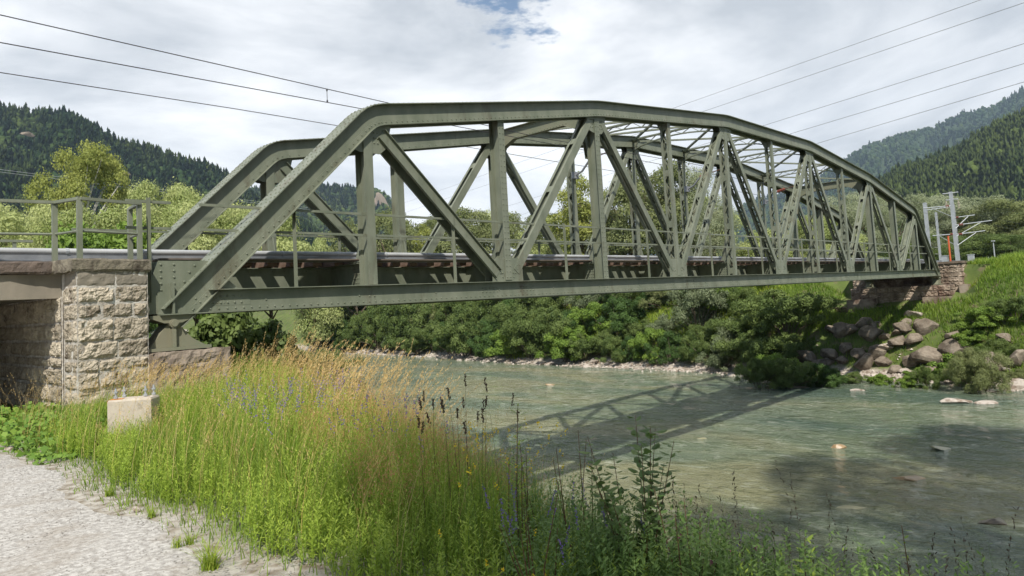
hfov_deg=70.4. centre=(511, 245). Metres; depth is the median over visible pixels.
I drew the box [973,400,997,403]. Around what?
river rock
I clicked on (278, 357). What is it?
bush
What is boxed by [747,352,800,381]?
bush
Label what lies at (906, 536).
leafy shoot
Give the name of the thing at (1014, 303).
bush
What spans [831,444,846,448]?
river rock
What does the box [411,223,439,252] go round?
tree
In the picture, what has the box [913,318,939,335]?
boulder
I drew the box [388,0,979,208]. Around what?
power cable
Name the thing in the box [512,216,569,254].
tree
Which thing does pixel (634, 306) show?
bush
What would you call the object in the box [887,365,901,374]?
boulder
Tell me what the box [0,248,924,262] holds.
cable duct
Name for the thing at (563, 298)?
bush
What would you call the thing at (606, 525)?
purple spike flowers
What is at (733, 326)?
bush
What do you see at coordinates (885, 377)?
bush
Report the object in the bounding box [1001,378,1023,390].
shore boulder
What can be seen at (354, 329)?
bush
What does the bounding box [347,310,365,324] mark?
bush
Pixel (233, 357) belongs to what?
bank herbs
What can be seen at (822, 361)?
boulder
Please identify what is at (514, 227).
tree
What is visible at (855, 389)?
river rock
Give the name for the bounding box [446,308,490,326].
bush
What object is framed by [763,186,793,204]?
wire support
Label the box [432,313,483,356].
bush
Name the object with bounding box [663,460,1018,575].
brown stalks
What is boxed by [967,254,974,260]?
switch cabinet
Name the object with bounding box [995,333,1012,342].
boulder
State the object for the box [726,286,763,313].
bush
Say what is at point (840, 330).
boulder
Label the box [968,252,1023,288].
hill grass
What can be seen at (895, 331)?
boulder
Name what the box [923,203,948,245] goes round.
catenary mast
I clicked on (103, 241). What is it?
tree
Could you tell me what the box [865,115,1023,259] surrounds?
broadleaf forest
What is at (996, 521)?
river rock
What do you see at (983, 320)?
bush
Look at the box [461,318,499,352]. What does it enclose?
bush
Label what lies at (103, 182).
overhead wire
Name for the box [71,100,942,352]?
truss bridge
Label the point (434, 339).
bush
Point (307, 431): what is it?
straw grass
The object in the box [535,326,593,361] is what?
bush
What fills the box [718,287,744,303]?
bush
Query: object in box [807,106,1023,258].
conifer forest
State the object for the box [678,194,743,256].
tree
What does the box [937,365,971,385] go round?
bush
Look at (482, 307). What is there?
bush
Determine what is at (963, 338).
bush
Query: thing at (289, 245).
tree
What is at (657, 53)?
sky
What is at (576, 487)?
feathery weed
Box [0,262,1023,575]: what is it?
ground
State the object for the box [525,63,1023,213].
power cable
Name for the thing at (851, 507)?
river rock
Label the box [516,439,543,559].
leafy shoot
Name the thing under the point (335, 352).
bush
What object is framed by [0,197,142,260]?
abutment railing
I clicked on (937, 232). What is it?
catenary mast
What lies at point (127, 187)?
overhead wire
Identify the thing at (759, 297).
bush
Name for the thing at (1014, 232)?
tree
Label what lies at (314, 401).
violet flowers
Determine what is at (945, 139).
conifer forest
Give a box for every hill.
[306,192,390,250]
[734,97,1023,244]
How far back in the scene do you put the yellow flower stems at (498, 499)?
4.20 m
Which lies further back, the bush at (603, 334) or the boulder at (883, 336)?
the bush at (603, 334)
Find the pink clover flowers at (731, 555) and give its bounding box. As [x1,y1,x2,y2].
[678,534,763,565]
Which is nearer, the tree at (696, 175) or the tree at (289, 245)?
the tree at (289, 245)
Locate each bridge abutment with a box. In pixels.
[0,258,230,408]
[835,261,970,312]
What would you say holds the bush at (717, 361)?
on the ground at (972, 272)
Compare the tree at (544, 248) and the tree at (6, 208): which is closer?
the tree at (6, 208)
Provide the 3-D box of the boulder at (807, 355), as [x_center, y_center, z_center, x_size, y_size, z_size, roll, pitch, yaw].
[22.104,8.449,54.219,1.357,1.328,1.624,-1,-5,-22]
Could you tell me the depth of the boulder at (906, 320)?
50.85 m
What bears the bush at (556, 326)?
on the ground at (972, 272)
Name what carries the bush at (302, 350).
on the ground at (972, 272)
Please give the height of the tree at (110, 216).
9.372 m
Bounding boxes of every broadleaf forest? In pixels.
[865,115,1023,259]
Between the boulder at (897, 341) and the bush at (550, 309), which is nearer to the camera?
the boulder at (897, 341)
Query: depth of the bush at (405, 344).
95.65 m
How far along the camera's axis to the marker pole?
61.27 m
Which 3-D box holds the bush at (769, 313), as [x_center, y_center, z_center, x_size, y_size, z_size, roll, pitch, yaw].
[21.588,5.440,57.203,8.151,4.292,7.165,-4,-4,7]
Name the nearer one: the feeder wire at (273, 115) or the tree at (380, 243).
the feeder wire at (273, 115)
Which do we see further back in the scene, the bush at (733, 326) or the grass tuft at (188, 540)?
the bush at (733, 326)
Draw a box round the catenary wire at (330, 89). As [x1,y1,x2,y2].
[0,14,1019,223]
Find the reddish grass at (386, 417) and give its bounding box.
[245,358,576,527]
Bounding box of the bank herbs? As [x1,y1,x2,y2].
[192,348,486,488]
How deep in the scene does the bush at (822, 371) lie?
46.85 m
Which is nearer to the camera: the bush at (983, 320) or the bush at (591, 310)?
the bush at (983, 320)
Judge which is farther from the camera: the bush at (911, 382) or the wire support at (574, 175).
the bush at (911, 382)
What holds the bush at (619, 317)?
on the ground at (972, 272)
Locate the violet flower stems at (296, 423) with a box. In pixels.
[222,369,449,489]
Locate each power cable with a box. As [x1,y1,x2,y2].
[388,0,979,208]
[405,3,1021,212]
[509,43,1023,205]
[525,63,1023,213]
[655,82,1022,191]
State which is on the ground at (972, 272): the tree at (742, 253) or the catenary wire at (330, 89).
the tree at (742, 253)
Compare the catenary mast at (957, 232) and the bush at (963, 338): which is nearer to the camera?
the bush at (963, 338)
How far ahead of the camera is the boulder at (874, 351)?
50.72 m
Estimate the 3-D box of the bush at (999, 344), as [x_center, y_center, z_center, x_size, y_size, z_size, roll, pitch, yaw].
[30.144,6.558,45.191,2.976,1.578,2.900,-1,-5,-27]
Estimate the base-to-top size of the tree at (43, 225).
8.760 m
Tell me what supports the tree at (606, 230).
on the ground at (972, 272)
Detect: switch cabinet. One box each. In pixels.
[941,255,948,261]
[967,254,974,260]
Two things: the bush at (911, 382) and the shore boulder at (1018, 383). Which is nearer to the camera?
the shore boulder at (1018, 383)
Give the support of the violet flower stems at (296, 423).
on the ground at (972, 272)
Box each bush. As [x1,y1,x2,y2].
[148,322,157,337]
[186,312,310,370]
[243,344,302,370]
[283,347,348,374]
[305,307,348,348]
[310,347,366,373]
[317,318,352,349]
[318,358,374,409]
[333,323,367,347]
[334,307,367,319]
[340,306,364,327]
[344,331,376,348]
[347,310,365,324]
[349,306,390,348]
[364,319,394,351]
[376,305,394,318]
[377,304,434,348]
[379,303,430,336]
[381,332,400,351]
[394,333,432,353]
[409,303,435,329]
[411,319,448,352]
[419,302,461,327]
[426,321,446,352]
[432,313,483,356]
[433,328,459,354]
[440,301,465,313]
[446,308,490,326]
[453,300,501,333]
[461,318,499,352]
[467,332,508,357]
[483,313,504,334]
[483,328,525,357]
[488,313,525,331]
[491,299,514,310]
[494,296,563,320]
[499,309,547,358]
[502,299,530,311]
[512,305,568,333]
[514,297,565,310]
[517,309,582,356]
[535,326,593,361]
[541,309,587,339]
[552,295,581,307]
[563,294,604,308]
[564,333,603,359]
[567,301,616,333]
[580,328,620,355]
[585,295,647,334]
[593,294,614,304]
[593,334,632,363]
[602,291,659,310]
[608,321,644,344]
[611,335,644,362]
[626,319,656,334]
[628,326,675,359]
[629,292,661,316]
[638,290,679,308]
[642,329,693,364]
[644,314,683,340]
[660,288,734,335]
[661,290,685,305]
[674,334,705,358]
[678,328,727,362]
[687,318,738,334]
[695,326,744,372]
[700,288,735,310]
[705,312,762,340]
[712,330,794,363]
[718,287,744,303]
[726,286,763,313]
[730,288,842,334]
[732,357,786,388]
[747,331,816,359]
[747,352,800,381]
[752,291,771,301]
[757,357,819,387]
[799,362,842,387]
[816,368,848,386]
[841,371,867,383]
[863,374,895,380]
[866,373,893,384]
[890,375,922,387]
[902,367,940,376]
[908,365,946,389]
[927,352,964,374]
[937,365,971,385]
[942,345,1014,393]
[943,329,996,346]
[952,306,1017,329]
[971,337,1021,356]
[986,295,1023,319]
[1005,368,1023,379]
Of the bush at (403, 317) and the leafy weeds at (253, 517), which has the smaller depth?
the leafy weeds at (253, 517)
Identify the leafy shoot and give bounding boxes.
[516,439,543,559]
[785,534,812,575]
[894,525,916,575]
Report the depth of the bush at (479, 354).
82.64 m
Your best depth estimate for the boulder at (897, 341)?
49.93 m
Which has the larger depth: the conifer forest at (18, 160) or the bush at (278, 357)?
the conifer forest at (18, 160)
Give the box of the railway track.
[62,254,951,267]
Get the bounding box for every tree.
[0,203,45,247]
[0,210,46,247]
[4,197,103,247]
[22,139,131,228]
[31,204,157,247]
[40,213,218,332]
[115,176,197,228]
[133,197,221,317]
[161,195,251,314]
[169,183,226,325]
[217,205,314,312]
[246,201,313,318]
[287,235,346,352]
[327,216,388,325]
[375,206,422,252]
[382,214,449,252]
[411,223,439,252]
[430,206,492,253]
[475,208,512,252]
[489,211,559,253]
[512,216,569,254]
[542,171,609,254]
[584,179,677,255]
[584,205,621,254]
[604,159,701,255]
[645,165,724,255]
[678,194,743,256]
[693,193,743,256]
[719,228,784,256]
[759,229,808,257]
[797,215,837,255]
[815,191,881,253]
[818,233,886,258]
[842,191,901,252]
[876,189,940,256]
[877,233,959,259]
[897,194,965,253]
[924,193,1018,255]
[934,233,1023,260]
[944,196,1023,255]
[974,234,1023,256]
[977,211,1023,253]
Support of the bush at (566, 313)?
on the ground at (972, 272)
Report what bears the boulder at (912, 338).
on the ground at (972, 272)
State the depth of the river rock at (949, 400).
37.97 m
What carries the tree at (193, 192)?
on the ground at (972, 272)
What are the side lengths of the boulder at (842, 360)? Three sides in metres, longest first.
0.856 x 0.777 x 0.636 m
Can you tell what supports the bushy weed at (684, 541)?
on the ground at (972, 272)
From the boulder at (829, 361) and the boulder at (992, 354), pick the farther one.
the boulder at (829, 361)
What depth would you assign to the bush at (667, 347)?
63.41 m
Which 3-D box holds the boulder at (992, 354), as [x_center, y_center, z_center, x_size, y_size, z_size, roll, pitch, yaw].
[29.504,7.232,44.786,1.564,1.375,2.036,11,0,-41]
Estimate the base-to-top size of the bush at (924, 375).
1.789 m
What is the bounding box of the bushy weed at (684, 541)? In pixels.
[649,489,724,575]
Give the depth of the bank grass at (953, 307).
51.55 m
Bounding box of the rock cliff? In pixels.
[375,192,388,207]
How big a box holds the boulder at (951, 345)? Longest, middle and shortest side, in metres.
1.919 x 1.664 x 1.434 m
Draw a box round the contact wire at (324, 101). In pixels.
[0,42,1015,229]
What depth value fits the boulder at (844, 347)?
52.60 m
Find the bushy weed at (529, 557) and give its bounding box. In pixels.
[494,490,561,575]
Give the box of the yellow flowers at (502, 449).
[454,419,589,489]
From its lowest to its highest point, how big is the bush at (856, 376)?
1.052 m
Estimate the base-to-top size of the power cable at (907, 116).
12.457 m
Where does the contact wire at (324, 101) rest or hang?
hanging from the wire dropper
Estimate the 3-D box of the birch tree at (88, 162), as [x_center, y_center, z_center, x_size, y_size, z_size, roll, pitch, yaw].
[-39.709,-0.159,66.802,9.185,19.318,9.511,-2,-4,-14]
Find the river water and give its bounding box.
[150,331,1023,575]
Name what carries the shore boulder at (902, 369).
on the ground at (972, 272)
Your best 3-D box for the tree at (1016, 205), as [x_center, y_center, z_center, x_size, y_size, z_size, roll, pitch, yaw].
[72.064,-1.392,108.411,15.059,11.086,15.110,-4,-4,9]
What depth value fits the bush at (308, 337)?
118.37 m
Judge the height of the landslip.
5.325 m
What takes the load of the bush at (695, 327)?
on the ground at (972, 272)
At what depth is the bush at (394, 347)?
102.87 m
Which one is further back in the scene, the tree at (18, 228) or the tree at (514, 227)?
the tree at (514, 227)
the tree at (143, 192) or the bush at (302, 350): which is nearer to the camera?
the tree at (143, 192)
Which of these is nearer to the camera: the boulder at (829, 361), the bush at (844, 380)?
the bush at (844, 380)
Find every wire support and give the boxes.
[571,152,605,178]
[684,169,719,191]
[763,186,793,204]
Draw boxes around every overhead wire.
[0,169,307,207]
[2,172,308,209]
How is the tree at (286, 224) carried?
on the ground at (972, 272)
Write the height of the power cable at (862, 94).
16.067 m
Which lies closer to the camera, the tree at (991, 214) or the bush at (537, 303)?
the bush at (537, 303)
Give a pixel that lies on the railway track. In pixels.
(332, 264)
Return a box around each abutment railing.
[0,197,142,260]
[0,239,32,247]
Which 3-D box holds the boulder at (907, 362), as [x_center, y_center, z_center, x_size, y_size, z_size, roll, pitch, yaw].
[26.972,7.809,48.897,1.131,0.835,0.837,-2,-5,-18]
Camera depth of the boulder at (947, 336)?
47.59 m
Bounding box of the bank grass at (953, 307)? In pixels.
[764,251,1023,372]
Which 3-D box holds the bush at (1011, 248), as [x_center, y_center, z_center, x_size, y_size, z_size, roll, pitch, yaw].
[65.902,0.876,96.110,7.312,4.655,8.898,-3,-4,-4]
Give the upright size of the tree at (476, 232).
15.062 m
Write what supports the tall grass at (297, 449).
on the ground at (972, 272)
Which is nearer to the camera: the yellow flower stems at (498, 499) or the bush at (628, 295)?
the yellow flower stems at (498, 499)
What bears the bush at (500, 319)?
on the ground at (972, 272)
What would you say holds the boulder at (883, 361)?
on the ground at (972, 272)
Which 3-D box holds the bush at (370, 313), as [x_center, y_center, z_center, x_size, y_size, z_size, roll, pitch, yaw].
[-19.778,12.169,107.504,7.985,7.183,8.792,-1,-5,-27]
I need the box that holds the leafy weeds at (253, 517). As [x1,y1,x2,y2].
[43,356,843,575]
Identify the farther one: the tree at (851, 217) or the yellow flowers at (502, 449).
the tree at (851, 217)
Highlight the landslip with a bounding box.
[20,132,34,136]
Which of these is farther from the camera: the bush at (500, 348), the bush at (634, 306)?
the bush at (500, 348)
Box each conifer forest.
[0,101,337,251]
[249,181,419,249]
[651,86,1023,256]
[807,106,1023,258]
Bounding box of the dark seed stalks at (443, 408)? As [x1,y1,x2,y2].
[416,374,519,573]
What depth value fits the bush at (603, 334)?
69.77 m
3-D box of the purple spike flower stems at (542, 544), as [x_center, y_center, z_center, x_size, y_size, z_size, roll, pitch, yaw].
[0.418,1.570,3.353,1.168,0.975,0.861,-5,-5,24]
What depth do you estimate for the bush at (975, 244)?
98.33 m
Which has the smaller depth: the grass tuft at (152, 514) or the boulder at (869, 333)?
the grass tuft at (152, 514)
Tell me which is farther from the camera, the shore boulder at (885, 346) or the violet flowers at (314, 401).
the shore boulder at (885, 346)
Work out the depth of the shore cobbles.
67.19 m
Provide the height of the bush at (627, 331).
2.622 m
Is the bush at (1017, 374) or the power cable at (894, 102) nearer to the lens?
the bush at (1017, 374)
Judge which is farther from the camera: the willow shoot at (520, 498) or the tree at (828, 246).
the tree at (828, 246)
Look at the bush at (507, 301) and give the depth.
84.83 m
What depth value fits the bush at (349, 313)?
117.63 m
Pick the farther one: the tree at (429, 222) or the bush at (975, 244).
the tree at (429, 222)
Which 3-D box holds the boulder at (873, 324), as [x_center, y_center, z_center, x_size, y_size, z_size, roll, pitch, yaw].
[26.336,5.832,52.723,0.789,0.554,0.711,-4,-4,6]
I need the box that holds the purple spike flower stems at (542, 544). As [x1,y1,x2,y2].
[500,479,608,575]
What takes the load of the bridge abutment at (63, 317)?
on the ground at (972, 272)
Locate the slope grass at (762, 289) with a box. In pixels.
[505,284,786,358]
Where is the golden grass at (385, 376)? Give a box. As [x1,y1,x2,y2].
[90,320,483,435]
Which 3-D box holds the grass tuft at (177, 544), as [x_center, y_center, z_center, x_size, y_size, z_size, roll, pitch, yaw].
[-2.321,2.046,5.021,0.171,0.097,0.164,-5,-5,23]
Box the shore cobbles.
[305,340,1021,393]
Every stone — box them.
[4,445,14,450]
[132,506,140,511]
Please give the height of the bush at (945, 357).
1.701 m
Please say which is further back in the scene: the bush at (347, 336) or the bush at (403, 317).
the bush at (347, 336)
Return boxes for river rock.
[768,536,785,540]
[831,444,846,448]
[837,505,866,508]
[850,388,865,390]
[892,475,925,480]
[930,446,950,449]
[940,398,972,402]
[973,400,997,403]
[977,517,1006,524]
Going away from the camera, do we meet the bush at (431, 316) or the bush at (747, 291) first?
the bush at (747, 291)
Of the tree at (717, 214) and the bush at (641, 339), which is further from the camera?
the tree at (717, 214)
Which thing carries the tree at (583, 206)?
on the ground at (972, 272)
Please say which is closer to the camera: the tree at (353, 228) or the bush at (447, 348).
the bush at (447, 348)
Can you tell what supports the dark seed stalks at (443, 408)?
on the ground at (972, 272)
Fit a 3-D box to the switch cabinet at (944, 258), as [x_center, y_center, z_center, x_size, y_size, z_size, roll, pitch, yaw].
[36.801,1.268,61.703,0.480,0.800,0.760,-7,-6,43]
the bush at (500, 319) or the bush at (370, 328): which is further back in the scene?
the bush at (370, 328)
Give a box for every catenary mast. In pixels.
[923,192,991,260]
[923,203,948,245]
[934,212,940,259]
[954,205,959,257]
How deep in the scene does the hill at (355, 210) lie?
1380.68 m
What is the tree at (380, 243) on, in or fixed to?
on the ground at (972, 272)
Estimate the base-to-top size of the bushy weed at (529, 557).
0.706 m
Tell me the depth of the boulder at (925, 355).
47.79 m
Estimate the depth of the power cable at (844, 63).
110.06 m
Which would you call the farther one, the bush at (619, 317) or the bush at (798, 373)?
the bush at (619, 317)
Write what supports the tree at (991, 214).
on the ground at (972, 272)
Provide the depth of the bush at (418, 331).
94.28 m
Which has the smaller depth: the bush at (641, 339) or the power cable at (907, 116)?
the bush at (641, 339)
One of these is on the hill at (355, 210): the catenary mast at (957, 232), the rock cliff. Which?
the rock cliff
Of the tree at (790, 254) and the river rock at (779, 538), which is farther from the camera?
the tree at (790, 254)
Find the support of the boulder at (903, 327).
on the ground at (972, 272)
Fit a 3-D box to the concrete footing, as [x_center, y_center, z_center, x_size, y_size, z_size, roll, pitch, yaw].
[-5.047,2.453,9.699,0.544,1.118,0.340,-2,-4,-9]
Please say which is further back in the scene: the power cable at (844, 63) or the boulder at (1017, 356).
the power cable at (844, 63)
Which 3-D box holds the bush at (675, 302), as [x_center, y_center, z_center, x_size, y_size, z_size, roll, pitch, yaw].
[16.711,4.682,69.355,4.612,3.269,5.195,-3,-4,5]
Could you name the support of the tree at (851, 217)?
on the ground at (972, 272)
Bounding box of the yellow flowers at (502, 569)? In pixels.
[438,529,545,575]
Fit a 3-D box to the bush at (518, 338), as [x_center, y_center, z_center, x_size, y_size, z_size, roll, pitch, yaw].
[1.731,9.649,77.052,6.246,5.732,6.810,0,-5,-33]
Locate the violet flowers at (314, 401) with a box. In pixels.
[211,363,448,451]
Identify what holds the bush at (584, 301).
on the ground at (972, 272)
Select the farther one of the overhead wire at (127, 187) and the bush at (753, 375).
the overhead wire at (127, 187)
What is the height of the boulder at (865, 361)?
1.510 m
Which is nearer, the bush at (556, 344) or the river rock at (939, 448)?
the river rock at (939, 448)
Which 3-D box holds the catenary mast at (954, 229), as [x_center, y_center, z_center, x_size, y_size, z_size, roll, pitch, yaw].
[38.312,-1.510,62.267,5.984,6.250,0.367,-3,-4,-5]
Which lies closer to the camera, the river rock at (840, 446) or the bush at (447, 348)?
the river rock at (840, 446)
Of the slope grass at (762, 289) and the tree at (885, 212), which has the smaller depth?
the slope grass at (762, 289)
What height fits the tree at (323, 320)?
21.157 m
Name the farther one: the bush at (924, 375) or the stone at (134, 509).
the bush at (924, 375)
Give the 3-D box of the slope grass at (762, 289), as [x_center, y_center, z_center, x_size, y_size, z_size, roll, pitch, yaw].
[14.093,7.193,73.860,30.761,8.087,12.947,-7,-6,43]
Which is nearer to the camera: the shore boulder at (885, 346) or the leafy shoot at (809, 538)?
the leafy shoot at (809, 538)
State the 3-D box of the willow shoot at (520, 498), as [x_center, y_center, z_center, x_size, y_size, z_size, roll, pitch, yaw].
[0.016,1.392,4.062,0.218,1.000,0.151,-4,-4,12]
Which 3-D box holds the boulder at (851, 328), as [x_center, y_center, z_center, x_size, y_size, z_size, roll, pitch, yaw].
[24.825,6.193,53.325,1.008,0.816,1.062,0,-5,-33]
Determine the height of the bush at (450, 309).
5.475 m
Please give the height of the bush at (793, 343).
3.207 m
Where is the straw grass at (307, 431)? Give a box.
[0,339,604,574]
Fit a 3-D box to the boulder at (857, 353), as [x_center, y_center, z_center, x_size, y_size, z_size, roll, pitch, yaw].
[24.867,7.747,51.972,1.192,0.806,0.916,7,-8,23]
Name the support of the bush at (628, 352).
on the ground at (972, 272)
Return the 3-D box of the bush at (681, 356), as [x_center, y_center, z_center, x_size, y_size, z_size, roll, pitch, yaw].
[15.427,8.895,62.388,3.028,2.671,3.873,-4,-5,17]
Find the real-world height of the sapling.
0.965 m
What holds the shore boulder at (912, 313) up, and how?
on the ground at (972, 272)
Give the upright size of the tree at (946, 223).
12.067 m
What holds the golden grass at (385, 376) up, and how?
on the ground at (972, 272)
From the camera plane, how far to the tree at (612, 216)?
88.33 m
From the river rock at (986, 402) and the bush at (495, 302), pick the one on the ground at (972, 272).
the bush at (495, 302)
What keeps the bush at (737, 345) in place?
on the ground at (972, 272)
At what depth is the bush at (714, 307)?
64.55 m
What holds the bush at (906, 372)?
on the ground at (972, 272)
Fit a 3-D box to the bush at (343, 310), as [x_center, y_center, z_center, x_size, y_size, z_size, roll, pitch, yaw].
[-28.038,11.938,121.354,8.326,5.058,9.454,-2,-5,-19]
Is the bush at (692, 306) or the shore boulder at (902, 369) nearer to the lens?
the shore boulder at (902, 369)
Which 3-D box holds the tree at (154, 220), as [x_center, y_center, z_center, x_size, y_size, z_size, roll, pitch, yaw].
[-18.740,1.585,40.304,5.599,8.561,5.310,-4,-4,16]
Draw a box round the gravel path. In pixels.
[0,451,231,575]
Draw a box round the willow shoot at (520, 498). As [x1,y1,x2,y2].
[498,403,532,558]
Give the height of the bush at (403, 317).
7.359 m
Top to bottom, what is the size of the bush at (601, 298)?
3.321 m
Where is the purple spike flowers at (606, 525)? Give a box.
[482,473,741,563]
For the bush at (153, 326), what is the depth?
25.32 m
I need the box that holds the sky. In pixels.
[0,0,1023,252]
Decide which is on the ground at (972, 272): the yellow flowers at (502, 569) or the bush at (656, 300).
the bush at (656, 300)
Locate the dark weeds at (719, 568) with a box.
[492,448,1018,575]
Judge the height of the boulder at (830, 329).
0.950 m
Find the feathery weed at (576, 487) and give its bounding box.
[549,432,596,575]
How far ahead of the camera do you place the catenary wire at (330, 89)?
18.03 m
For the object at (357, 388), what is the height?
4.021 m
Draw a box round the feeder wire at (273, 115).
[0,72,989,231]
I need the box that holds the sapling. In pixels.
[577,415,680,575]
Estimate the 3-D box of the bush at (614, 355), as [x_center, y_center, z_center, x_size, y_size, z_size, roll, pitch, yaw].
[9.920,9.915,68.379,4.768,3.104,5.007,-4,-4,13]
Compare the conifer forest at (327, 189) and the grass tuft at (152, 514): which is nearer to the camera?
the grass tuft at (152, 514)
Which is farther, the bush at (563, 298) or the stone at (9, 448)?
the bush at (563, 298)
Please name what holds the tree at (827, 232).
on the ground at (972, 272)
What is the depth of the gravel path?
5.30 m
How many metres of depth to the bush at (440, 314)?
96.15 m
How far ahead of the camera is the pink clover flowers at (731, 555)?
2.99 m
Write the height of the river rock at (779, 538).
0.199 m
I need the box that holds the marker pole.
[947,236,950,260]
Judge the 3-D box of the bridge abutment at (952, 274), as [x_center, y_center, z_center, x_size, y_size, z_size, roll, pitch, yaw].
[30.980,3.772,56.207,9.616,4.620,6.700,-7,-6,43]
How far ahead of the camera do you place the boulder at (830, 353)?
53.19 m
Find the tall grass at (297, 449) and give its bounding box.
[1,357,797,575]
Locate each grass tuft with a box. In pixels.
[100,484,116,496]
[136,503,165,518]
[171,533,188,548]
[182,530,203,545]
[184,530,242,573]
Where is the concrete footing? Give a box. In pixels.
[107,385,159,435]
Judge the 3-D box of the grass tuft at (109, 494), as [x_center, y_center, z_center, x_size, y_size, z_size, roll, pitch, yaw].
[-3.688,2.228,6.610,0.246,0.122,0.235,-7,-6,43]
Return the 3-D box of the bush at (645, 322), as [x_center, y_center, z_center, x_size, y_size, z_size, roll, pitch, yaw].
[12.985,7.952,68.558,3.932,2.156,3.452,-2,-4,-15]
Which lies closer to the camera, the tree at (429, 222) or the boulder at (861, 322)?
the boulder at (861, 322)
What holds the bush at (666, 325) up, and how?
on the ground at (972, 272)
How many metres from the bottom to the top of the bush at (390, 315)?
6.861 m
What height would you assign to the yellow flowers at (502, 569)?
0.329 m
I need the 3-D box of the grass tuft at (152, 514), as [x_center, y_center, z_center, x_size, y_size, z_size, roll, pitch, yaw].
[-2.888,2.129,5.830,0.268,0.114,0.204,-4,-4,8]
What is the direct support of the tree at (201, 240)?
on the ground at (972, 272)
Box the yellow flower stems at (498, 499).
[456,421,586,575]
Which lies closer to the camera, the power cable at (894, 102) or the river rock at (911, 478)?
the river rock at (911, 478)
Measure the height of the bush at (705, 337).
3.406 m
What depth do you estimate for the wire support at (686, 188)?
37.03 m
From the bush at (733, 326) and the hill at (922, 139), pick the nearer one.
the bush at (733, 326)
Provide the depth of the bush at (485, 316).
86.15 m
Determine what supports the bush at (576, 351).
on the ground at (972, 272)
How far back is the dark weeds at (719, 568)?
3.27 m
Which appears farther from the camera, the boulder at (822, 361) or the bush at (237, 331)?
the boulder at (822, 361)
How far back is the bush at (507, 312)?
80.76 m
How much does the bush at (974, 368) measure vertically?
3.110 m
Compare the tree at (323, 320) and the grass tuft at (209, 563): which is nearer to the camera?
the grass tuft at (209, 563)
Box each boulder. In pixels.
[796,350,816,362]
[811,359,826,364]
[820,348,837,360]
[824,325,834,333]
[824,358,835,365]
[833,322,846,337]
[835,356,848,363]
[839,342,852,353]
[845,324,857,334]
[850,348,865,358]
[853,353,874,369]
[855,317,868,328]
[858,325,883,341]
[868,344,887,358]
[869,322,879,326]
[874,356,892,366]
[876,343,893,349]
[878,333,889,339]
[887,335,904,345]
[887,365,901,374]
[891,329,901,334]
[892,322,911,332]
[898,368,910,373]
[900,318,911,324]
[902,355,918,367]
[904,311,922,317]
[904,333,923,344]
[909,346,942,363]
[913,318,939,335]
[938,338,970,355]
[944,331,958,339]
[986,351,1008,370]
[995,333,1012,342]
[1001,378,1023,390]
[1005,349,1023,367]
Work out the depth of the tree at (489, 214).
114.38 m

